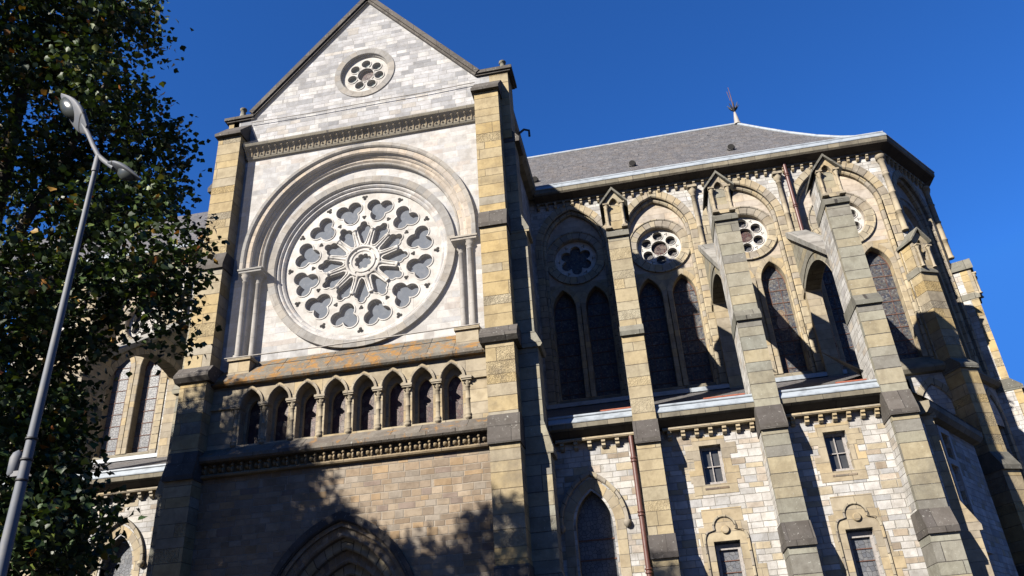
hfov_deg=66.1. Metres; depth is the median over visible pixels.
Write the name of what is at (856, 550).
trefoil window
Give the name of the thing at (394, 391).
arcade window
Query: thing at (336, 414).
arcade window
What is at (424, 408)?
arcade window
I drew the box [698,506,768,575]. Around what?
trefoil window
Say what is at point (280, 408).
arcade window
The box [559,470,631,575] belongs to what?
pointed window
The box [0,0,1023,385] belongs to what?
sky
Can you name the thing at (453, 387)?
arcade window
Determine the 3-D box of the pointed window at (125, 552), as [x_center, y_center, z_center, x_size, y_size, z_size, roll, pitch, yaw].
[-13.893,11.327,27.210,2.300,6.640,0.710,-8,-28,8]
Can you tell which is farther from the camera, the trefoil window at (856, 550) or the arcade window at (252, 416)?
the arcade window at (252, 416)
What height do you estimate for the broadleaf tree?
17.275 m
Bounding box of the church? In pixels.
[0,0,1023,575]
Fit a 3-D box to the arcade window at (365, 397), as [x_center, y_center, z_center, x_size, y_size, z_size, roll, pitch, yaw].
[-4.979,3.993,26.935,0.940,2.220,0.650,-8,-28,8]
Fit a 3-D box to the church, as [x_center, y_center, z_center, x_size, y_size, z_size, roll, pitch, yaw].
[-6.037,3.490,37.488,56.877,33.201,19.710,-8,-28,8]
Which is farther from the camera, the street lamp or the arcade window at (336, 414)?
the arcade window at (336, 414)
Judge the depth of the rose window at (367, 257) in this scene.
30.39 m
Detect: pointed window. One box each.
[85,517,144,575]
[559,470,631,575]
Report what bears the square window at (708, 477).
in the church
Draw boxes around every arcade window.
[238,386,263,444]
[266,382,291,441]
[294,379,319,437]
[322,375,347,434]
[351,371,376,430]
[380,368,405,427]
[409,364,435,423]
[438,360,464,419]
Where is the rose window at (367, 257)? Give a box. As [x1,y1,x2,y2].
[267,175,455,348]
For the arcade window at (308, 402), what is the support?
in the church
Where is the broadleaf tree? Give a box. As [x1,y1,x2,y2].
[0,0,229,575]
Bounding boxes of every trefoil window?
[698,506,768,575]
[828,493,906,575]
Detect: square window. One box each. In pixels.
[685,435,740,495]
[808,421,868,482]
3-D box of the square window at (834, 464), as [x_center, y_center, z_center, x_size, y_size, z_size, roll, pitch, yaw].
[10.437,5.259,25.155,1.640,1.880,0.390,-8,-28,8]
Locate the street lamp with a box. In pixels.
[0,93,140,575]

